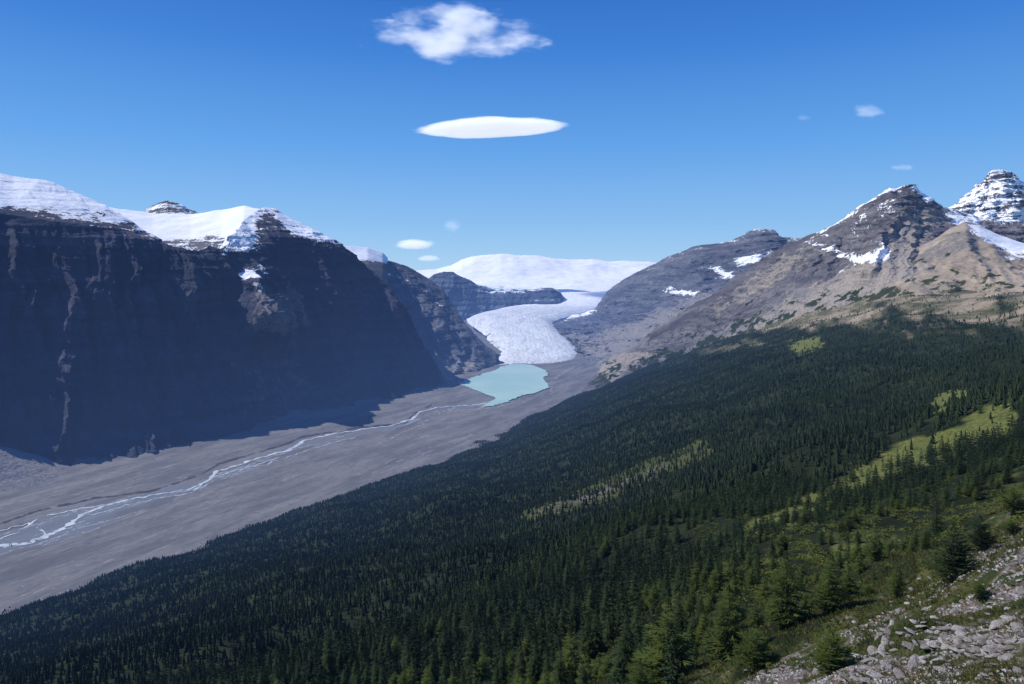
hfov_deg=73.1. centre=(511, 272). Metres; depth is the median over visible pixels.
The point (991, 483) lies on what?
conifer tree
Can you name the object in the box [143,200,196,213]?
distant peak
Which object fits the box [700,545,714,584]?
conifer tree
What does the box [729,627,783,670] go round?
conifer tree
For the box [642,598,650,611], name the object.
conifer tree
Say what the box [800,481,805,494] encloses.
conifer tree
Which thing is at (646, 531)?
conifer tree
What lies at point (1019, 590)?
stone
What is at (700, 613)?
conifer tree
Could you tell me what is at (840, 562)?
conifer tree
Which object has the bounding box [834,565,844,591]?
conifer tree
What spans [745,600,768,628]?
conifer tree
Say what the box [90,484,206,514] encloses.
river braid
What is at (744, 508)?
conifer tree
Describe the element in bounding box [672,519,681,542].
conifer tree
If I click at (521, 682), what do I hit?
conifer tree
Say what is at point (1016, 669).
stone
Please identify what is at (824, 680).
gravel
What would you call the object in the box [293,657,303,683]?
conifer tree
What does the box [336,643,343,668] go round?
conifer tree
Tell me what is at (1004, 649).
stone
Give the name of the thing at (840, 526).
conifer tree
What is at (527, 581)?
conifer tree
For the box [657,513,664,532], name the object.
conifer tree
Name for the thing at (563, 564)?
conifer tree
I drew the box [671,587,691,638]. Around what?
conifer tree
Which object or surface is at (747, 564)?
conifer tree
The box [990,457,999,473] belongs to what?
conifer tree
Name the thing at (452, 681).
conifer tree
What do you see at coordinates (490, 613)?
conifer tree
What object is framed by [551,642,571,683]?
conifer tree
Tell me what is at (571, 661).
conifer tree
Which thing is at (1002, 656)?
stone
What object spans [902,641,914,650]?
stone
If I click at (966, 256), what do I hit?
mountain slope
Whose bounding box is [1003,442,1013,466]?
conifer tree
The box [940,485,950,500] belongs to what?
conifer tree
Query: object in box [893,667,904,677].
stone
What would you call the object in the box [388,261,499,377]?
lakeside ridge
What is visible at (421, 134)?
sky
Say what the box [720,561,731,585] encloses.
conifer tree
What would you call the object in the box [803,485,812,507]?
conifer tree
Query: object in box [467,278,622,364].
glacier tongue
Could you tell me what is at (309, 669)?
conifer tree
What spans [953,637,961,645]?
stone
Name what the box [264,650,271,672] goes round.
conifer tree
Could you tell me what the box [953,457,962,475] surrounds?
conifer tree
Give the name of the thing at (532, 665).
conifer tree
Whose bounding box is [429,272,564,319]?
distant cliff band
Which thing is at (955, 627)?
stone
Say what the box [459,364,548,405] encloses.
lake
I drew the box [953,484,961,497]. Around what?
conifer tree
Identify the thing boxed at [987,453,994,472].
conifer tree
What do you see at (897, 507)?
conifer tree
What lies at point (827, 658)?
shrub
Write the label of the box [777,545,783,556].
conifer tree
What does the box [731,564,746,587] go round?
conifer tree
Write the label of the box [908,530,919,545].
conifer tree
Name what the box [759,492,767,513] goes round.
conifer tree
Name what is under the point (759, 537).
conifer tree
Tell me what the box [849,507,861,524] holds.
conifer tree
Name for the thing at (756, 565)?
conifer tree
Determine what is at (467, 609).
conifer tree
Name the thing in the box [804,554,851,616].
conifer tree
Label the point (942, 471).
conifer tree
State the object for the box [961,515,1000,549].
conifer tree
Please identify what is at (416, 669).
conifer tree
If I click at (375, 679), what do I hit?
conifer tree
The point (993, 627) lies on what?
stone
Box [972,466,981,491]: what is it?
conifer tree
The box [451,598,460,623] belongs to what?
conifer tree
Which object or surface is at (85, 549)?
valley floor
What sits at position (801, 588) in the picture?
conifer tree
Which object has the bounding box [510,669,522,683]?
conifer tree
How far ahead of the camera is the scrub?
113.11 m
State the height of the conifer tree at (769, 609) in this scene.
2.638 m
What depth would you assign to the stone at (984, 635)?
16.41 m
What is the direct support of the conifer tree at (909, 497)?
on the forested hillside
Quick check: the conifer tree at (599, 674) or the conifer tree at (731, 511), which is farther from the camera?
the conifer tree at (731, 511)
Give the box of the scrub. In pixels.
[415,455,1023,683]
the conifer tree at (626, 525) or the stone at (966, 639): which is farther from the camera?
the conifer tree at (626, 525)
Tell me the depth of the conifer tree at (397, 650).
193.12 m
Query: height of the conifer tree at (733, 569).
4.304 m
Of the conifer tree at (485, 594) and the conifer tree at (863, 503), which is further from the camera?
the conifer tree at (485, 594)
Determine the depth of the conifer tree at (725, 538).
224.99 m
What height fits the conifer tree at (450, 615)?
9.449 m
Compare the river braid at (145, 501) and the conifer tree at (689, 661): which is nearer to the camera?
the conifer tree at (689, 661)
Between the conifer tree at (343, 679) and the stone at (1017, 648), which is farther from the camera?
the conifer tree at (343, 679)
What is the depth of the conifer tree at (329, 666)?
179.53 m
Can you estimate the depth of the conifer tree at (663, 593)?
108.73 m
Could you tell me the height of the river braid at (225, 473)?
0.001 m
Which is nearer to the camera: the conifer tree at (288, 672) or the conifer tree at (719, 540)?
the conifer tree at (288, 672)
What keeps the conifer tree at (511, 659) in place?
on the forested hillside
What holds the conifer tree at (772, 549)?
on the forested hillside
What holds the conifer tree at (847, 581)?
on the forested hillside
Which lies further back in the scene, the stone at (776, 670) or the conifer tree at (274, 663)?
the conifer tree at (274, 663)
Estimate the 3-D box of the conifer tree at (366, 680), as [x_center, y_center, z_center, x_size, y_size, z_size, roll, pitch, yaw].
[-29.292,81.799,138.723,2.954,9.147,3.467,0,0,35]
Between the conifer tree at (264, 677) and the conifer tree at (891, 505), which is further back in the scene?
the conifer tree at (264, 677)
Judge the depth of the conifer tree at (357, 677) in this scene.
136.74 m
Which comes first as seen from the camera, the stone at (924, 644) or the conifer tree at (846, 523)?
the stone at (924, 644)
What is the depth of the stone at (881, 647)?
19.46 m
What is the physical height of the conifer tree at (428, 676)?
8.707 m
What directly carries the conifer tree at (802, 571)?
on the forested hillside
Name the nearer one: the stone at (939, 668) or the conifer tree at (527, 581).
the stone at (939, 668)
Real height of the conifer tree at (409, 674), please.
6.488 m
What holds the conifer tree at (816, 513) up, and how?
on the forested hillside
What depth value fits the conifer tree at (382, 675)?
124.96 m
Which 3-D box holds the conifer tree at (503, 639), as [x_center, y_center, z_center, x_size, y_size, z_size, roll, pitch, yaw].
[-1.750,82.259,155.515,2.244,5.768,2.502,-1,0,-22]
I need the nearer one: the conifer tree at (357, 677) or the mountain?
the conifer tree at (357, 677)
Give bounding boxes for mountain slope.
[823,222,1023,308]
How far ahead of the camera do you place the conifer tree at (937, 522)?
103.10 m
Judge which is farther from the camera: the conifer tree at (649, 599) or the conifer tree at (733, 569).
the conifer tree at (649, 599)
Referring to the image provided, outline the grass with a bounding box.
[578,498,1023,683]
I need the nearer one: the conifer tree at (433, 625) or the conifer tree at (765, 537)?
the conifer tree at (765, 537)
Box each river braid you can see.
[0,505,99,538]
[0,522,45,534]
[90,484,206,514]
[172,457,278,492]
[219,437,354,473]
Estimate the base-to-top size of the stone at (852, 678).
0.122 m
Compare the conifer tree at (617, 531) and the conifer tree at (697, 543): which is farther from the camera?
the conifer tree at (617, 531)
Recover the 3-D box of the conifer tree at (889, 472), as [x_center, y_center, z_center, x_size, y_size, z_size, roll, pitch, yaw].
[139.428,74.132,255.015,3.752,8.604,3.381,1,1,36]
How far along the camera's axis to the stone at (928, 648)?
17.69 m
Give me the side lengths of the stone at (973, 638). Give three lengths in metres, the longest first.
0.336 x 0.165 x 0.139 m
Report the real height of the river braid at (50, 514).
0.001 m
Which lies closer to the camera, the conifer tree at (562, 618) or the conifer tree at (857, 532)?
the conifer tree at (857, 532)
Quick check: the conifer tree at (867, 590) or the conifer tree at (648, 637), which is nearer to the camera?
the conifer tree at (867, 590)
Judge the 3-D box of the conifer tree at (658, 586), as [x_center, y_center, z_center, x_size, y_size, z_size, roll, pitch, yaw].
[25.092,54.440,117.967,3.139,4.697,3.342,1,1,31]
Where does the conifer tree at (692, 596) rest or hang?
on the forested hillside
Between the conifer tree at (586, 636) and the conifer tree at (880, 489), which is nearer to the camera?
the conifer tree at (586, 636)
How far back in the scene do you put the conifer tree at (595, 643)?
99.98 m
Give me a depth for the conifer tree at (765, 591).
65.22 m
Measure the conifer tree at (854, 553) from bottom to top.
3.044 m
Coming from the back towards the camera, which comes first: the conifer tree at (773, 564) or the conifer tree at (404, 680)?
the conifer tree at (404, 680)
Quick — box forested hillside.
[0,291,1023,683]
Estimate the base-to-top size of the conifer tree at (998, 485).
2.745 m
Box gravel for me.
[744,525,1023,683]
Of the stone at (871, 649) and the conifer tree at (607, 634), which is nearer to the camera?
the stone at (871, 649)
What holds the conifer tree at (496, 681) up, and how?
on the forested hillside
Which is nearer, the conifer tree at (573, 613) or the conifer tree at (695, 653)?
the conifer tree at (695, 653)
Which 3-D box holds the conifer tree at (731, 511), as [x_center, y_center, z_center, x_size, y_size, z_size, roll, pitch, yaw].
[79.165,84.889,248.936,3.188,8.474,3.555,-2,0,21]
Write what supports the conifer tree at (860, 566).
on the forested hillside
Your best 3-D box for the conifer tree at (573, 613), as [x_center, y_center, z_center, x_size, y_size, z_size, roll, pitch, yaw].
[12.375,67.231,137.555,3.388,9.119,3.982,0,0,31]
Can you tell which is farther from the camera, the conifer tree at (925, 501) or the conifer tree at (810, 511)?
the conifer tree at (810, 511)
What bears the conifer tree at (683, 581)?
on the forested hillside
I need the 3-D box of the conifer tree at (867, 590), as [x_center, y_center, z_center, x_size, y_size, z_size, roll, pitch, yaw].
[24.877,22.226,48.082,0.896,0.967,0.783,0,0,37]
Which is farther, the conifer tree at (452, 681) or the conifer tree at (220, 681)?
the conifer tree at (220, 681)
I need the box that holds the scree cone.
[0,447,70,490]
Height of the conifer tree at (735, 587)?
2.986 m
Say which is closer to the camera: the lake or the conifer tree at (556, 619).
the conifer tree at (556, 619)
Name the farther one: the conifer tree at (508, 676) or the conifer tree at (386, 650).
the conifer tree at (386, 650)
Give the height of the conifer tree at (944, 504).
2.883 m
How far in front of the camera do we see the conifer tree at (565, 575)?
261.39 m
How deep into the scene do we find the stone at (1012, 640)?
14.93 m
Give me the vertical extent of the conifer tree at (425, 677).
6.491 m
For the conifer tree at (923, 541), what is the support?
on the forested hillside
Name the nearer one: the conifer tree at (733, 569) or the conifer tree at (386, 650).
the conifer tree at (733, 569)
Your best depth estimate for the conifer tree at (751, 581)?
76.10 m
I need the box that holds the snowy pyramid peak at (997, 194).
[948,169,1023,220]
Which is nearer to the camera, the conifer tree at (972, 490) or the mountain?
the conifer tree at (972, 490)
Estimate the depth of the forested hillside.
408.11 m
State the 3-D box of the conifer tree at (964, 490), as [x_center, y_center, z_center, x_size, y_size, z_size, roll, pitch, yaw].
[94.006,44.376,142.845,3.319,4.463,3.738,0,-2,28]
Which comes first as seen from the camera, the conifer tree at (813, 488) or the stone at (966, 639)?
the stone at (966, 639)
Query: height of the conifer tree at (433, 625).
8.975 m
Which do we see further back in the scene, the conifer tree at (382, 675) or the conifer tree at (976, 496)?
the conifer tree at (976, 496)
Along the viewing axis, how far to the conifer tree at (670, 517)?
279.09 m
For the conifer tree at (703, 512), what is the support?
on the forested hillside
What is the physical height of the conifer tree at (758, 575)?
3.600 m
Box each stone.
[772,668,779,673]
[812,668,819,674]
[849,675,859,681]
[858,667,870,670]
[859,677,869,682]
[860,656,877,663]
[866,670,881,678]
[867,645,877,654]
[878,644,885,651]
[880,661,892,668]
[881,636,889,644]
[883,629,891,634]
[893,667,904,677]
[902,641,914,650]
[904,627,915,634]
[908,655,918,668]
[914,624,926,628]
[918,640,934,649]
[925,645,932,652]
[927,640,935,647]
[931,657,943,662]
[933,666,946,671]
[938,651,946,655]
[943,634,952,644]
[948,647,960,652]
[950,607,958,613]
[951,625,966,630]
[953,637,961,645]
[955,642,963,648]
[963,637,973,641]
[968,635,978,642]
[969,647,978,652]
[979,633,991,638]
[980,638,987,644]
[982,645,994,652]
[989,624,999,629]
[991,618,1006,625]
[997,654,1007,661]
[998,647,1012,652]
[1003,615,1014,621]
[1005,639,1017,642]
[1010,622,1022,632]
[1012,666,1022,673]
[1013,643,1022,652]
[1015,586,1023,593]
[1017,632,1023,638]
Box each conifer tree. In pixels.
[218,672,224,683]
[241,669,247,683]
[256,669,264,683]
[259,665,266,683]
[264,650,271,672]
[269,651,277,682]
[272,663,281,683]
[283,660,291,683]
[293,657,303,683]
[304,646,318,682]
[321,622,338,680]
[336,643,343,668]
[340,665,346,683]
[349,653,362,683]
[353,665,362,683]
[356,632,365,659]
[358,618,363,640]
[359,657,366,680]
[362,657,371,683]
[368,646,380,677]
[371,636,376,656]
[371,659,380,683]
[377,662,387,683]
[378,627,386,655]
[383,631,392,660]
[388,670,399,683]
[390,635,401,655]
[398,669,409,683]
[401,634,411,665]
[402,646,410,672]
[403,604,410,631]
[405,665,418,683]
[409,667,417,683]
[410,656,420,683]
[418,665,434,683]
[421,610,432,640]
[422,608,428,627]
[427,646,438,683]
[427,666,431,683]
[429,611,436,637]
[434,616,446,636]
[438,625,448,659]
[439,654,449,683]
[446,600,455,625]
[446,670,458,683]
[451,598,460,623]
[451,610,459,638]
[462,595,471,622]
[462,618,479,682]
[464,646,493,681]
[475,598,482,624]
[482,583,489,603]
[485,596,493,624]
[491,643,509,683]
[491,658,502,683]
[493,595,502,624]
[501,627,506,648]
[504,673,512,683]
[505,648,517,675]
[507,609,520,646]
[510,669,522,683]
[513,640,527,682]
[516,589,527,616]
[518,634,530,662]
[518,674,527,683]
[523,660,541,683]
[524,568,529,589]
[526,636,542,683]
[534,561,543,582]
[535,576,540,592]
[537,669,553,683]
[540,644,553,683]
[548,590,561,636]
[548,630,586,683]
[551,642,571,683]
[556,605,566,637]
[560,552,565,569]
[561,563,570,585]
[567,589,580,629]
[575,654,596,683]
[575,660,589,683]
[578,552,588,575]
[578,614,593,655]
[581,579,595,623]
[581,639,595,658]
[584,603,606,656]
[590,653,602,682]
[593,551,600,570]
[596,664,604,679]
[599,540,607,555]
[599,577,611,619]
[599,653,614,676]
[601,608,614,642]
[602,536,610,549]
[604,605,636,683]
[611,547,618,568]
[614,517,621,537]
[623,512,630,532]
[625,646,655,683]
[626,660,650,683]
[627,568,638,606]
[630,596,699,683]
[630,602,642,643]
[631,510,636,529]
[638,582,647,605]
[639,609,654,664]
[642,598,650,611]
[643,522,650,537]
[645,581,662,608]
[652,526,657,547]
[653,594,662,624]
[654,578,664,600]
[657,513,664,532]
[660,571,668,602]
[665,503,673,524]
[670,556,682,596]
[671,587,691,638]
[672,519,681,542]
[673,500,680,517]
[678,569,687,597]
[678,634,697,673]
[682,592,695,618]
[683,608,700,647]
[684,584,699,608]
[685,513,690,530]
[685,561,701,590]
[691,507,697,527]
[691,638,699,660]
[693,611,715,645]
[694,531,701,551]
[695,590,706,629]
[696,585,752,662]
[698,566,707,585]
[699,500,706,523]
[699,509,704,522]
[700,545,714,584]
[700,615,714,653]
[702,592,715,613]
[704,565,723,592]
[709,589,717,603]
[710,554,722,582]
[715,525,722,547]
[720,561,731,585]
[721,521,730,542]
[723,575,742,599]
[726,540,740,566]
[728,497,735,518]
[729,560,737,583]
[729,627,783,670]
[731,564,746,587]
[738,537,745,561]
[740,498,746,514]
[740,602,748,619]
[743,551,754,567]
[743,565,759,588]
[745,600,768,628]
[751,541,762,571]
[754,560,762,585]
[755,515,764,543]
[756,575,770,603]
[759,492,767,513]
[761,530,768,540]
[762,553,816,626]
[762,591,776,622]
[765,553,777,570]
[766,495,772,512]
[767,536,776,558]
[774,530,788,549]
[775,498,779,510]
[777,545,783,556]
[782,502,791,522]
[785,495,794,506]
[792,572,806,593]
[793,490,803,504]
[794,561,807,580]
[798,508,807,522]
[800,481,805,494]
[800,592,808,605]
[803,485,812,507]
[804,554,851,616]
[806,500,814,518]
[810,473,816,492]
[812,572,818,583]
[813,499,818,518]
[815,526,824,544]
[824,497,834,511]
[825,531,834,544]
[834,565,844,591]
[835,544,844,573]
[836,518,844,532]
[838,563,860,598]
[840,493,847,512]
[842,510,853,528]
[842,538,851,563]
[847,462,856,482]
[848,539,865,563]
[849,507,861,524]
[851,489,858,505]
[851,550,865,573]
[852,503,865,517]
[854,528,860,542]
[858,491,866,508]
[862,530,885,560]
[862,539,870,555]
[864,500,869,514]
[864,585,874,595]
[875,500,883,515]
[876,479,883,499]
[884,463,893,481]
[884,538,895,551]
[884,545,891,555]
[884,560,910,598]
[885,494,896,512]
[891,478,899,499]
[891,498,900,513]
[902,495,911,508]
[904,489,912,502]
[905,536,917,553]
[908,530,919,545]
[917,524,930,548]
[917,525,981,582]
[920,487,928,507]
[924,491,947,534]
[931,446,938,464]
[940,437,945,458]
[940,461,946,479]
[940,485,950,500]
[940,498,948,510]
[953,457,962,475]
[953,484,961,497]
[959,477,973,496]
[960,459,967,473]
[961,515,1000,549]
[966,479,979,495]
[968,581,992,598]
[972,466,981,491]
[972,486,980,498]
[979,456,987,478]
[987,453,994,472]
[988,469,995,486]
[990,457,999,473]
[992,476,1001,487]
[994,431,1002,449]
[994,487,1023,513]
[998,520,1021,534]
[1000,464,1014,482]
[1001,459,1009,483]
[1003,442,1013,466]
[1010,438,1021,459]
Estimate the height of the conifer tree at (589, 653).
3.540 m
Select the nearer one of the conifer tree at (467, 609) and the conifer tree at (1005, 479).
the conifer tree at (1005, 479)
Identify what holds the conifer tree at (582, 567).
on the forested hillside
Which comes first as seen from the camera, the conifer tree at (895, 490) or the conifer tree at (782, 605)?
the conifer tree at (782, 605)
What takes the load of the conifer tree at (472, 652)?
on the forested hillside
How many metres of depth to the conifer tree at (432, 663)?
123.00 m
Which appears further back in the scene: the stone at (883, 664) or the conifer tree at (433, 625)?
the conifer tree at (433, 625)
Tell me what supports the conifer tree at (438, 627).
on the forested hillside
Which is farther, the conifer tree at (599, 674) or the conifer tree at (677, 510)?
the conifer tree at (677, 510)
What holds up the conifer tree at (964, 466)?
on the forested hillside
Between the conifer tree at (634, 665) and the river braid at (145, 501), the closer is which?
the conifer tree at (634, 665)
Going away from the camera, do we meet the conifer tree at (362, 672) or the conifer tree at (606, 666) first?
the conifer tree at (606, 666)
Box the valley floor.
[0,320,599,613]
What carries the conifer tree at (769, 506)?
on the forested hillside
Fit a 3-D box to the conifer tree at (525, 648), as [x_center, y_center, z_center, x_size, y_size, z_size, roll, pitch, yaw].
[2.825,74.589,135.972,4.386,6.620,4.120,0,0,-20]
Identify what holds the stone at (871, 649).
on the forested hillside
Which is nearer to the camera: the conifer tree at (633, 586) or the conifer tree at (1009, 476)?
the conifer tree at (633, 586)
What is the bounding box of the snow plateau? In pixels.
[109,206,387,284]
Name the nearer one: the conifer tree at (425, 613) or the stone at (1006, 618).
the stone at (1006, 618)
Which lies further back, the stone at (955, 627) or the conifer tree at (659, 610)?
the conifer tree at (659, 610)
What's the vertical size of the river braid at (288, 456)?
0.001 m
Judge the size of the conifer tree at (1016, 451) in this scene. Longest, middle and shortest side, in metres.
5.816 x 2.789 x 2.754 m
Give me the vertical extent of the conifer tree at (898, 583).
2.499 m
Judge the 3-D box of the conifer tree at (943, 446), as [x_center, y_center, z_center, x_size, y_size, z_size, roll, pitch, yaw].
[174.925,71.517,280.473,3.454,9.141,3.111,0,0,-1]
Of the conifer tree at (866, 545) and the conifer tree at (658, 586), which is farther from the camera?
the conifer tree at (658, 586)
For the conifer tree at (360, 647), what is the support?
on the forested hillside
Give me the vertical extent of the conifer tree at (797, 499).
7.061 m
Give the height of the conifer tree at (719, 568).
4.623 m
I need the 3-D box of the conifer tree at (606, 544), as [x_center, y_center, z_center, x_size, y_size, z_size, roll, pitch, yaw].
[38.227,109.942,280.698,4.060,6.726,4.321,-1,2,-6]
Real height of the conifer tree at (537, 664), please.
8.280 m
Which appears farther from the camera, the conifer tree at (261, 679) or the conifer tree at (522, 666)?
the conifer tree at (261, 679)
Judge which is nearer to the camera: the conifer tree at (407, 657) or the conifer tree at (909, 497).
the conifer tree at (909, 497)
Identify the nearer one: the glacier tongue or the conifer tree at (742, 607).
the conifer tree at (742, 607)
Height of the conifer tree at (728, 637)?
5.466 m
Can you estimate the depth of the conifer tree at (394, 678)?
144.97 m
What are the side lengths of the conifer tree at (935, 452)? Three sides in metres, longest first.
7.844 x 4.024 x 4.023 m
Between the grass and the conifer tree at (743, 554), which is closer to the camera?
the grass
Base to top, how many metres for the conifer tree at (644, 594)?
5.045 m
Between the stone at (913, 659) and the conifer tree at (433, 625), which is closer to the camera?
the stone at (913, 659)
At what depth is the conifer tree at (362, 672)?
155.90 m
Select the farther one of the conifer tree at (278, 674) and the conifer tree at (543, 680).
the conifer tree at (278, 674)
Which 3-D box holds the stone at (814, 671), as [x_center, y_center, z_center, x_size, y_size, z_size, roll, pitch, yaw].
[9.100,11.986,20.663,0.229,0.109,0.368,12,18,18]
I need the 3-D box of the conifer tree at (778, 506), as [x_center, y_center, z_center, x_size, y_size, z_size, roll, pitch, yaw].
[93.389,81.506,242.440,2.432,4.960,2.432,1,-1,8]
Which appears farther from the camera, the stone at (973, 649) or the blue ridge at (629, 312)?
the blue ridge at (629, 312)
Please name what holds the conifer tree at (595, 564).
on the forested hillside
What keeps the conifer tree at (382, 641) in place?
on the forested hillside
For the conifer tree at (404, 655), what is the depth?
181.87 m
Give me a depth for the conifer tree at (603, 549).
277.63 m
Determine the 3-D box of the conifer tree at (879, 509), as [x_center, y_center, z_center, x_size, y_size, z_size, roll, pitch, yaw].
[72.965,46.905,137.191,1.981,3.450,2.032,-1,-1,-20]
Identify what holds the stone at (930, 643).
on the forested hillside
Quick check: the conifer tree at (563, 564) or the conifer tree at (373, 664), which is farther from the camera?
the conifer tree at (563, 564)
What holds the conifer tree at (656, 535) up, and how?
on the forested hillside
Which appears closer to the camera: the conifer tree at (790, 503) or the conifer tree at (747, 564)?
the conifer tree at (747, 564)
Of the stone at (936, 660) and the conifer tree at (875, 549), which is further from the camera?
the conifer tree at (875, 549)
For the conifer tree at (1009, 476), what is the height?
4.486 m
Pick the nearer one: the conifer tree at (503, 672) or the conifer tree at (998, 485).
the conifer tree at (503, 672)
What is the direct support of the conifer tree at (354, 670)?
on the forested hillside
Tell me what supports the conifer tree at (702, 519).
on the forested hillside
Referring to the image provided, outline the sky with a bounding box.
[0,0,1023,289]
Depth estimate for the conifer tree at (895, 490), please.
171.41 m
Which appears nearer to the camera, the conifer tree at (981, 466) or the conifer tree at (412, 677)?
the conifer tree at (412, 677)
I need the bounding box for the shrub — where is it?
[801,627,857,675]
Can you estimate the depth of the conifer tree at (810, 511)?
201.56 m
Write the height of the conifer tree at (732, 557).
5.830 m
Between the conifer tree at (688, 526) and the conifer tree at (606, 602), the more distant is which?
the conifer tree at (688, 526)
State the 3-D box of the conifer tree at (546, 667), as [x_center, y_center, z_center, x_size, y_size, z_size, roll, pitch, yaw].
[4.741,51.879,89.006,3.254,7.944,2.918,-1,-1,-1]
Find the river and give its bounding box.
[0,403,485,547]
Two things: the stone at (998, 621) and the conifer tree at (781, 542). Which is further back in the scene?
the conifer tree at (781, 542)
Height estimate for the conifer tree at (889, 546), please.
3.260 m
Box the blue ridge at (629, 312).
[552,229,801,368]
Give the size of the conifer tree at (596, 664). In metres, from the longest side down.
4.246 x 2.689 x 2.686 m
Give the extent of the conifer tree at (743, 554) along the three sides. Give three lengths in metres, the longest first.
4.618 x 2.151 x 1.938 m
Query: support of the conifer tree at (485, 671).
on the forested hillside
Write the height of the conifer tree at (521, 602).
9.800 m
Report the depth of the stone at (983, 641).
15.82 m
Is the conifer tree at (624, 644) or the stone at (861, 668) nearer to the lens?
the stone at (861, 668)
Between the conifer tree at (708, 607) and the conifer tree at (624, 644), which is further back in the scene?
the conifer tree at (708, 607)
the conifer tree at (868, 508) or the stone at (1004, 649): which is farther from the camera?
the conifer tree at (868, 508)
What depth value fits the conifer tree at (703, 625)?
60.32 m
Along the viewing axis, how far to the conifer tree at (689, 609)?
80.58 m
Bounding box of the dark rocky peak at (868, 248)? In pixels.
[581,184,1023,392]
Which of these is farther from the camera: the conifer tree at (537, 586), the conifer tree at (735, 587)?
the conifer tree at (537, 586)
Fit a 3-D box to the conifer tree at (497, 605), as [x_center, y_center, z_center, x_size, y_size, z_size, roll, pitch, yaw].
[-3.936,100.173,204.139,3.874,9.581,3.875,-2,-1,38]
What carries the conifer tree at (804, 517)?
on the forested hillside
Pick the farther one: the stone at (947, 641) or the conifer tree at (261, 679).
the conifer tree at (261, 679)
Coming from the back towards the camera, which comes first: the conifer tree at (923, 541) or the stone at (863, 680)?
the conifer tree at (923, 541)
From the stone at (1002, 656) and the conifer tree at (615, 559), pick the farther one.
the conifer tree at (615, 559)
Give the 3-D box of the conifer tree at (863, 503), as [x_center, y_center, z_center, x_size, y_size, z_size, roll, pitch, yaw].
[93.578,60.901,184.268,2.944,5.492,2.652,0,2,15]
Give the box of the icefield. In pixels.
[415,254,655,291]
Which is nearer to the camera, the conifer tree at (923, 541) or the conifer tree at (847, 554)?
the conifer tree at (923, 541)
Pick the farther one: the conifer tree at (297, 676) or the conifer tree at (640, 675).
the conifer tree at (297, 676)
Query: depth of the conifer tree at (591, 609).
133.15 m
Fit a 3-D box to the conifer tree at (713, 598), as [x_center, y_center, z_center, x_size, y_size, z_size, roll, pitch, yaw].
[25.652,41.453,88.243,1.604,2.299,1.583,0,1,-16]
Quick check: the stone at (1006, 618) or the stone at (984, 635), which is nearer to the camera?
the stone at (984, 635)
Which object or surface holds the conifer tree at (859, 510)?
on the forested hillside
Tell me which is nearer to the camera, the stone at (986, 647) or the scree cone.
the stone at (986, 647)
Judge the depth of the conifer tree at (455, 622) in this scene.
200.63 m
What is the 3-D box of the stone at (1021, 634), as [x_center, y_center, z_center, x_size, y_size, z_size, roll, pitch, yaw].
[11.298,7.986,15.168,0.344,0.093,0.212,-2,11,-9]
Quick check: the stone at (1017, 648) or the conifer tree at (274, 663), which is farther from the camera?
the conifer tree at (274, 663)
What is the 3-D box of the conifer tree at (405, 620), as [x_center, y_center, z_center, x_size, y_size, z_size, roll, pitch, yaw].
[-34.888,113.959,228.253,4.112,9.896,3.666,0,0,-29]
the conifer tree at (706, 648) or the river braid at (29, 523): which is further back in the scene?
the river braid at (29, 523)
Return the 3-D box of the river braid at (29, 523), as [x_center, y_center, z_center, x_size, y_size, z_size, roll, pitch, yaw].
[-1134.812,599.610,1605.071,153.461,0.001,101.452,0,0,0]
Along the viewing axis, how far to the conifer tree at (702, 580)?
101.61 m
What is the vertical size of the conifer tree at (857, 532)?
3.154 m
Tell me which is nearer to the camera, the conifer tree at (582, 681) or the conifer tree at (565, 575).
the conifer tree at (582, 681)
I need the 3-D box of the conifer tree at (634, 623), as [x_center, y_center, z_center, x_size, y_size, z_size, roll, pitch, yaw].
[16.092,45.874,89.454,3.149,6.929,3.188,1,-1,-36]
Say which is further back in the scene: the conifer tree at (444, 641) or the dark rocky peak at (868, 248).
the dark rocky peak at (868, 248)
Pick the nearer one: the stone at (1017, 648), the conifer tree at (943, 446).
the stone at (1017, 648)
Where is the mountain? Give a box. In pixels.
[0,173,457,465]
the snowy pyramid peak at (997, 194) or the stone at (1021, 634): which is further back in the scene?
the snowy pyramid peak at (997, 194)
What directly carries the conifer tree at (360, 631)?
on the forested hillside
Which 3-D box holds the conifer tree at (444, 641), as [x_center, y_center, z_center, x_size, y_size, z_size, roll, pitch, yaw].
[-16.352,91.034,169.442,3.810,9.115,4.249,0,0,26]
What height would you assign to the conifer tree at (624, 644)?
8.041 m
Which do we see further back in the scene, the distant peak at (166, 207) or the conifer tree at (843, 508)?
the distant peak at (166, 207)
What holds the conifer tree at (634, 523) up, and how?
on the forested hillside
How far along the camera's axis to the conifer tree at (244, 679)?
177.65 m
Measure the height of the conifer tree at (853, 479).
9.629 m
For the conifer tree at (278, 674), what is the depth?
182.32 m

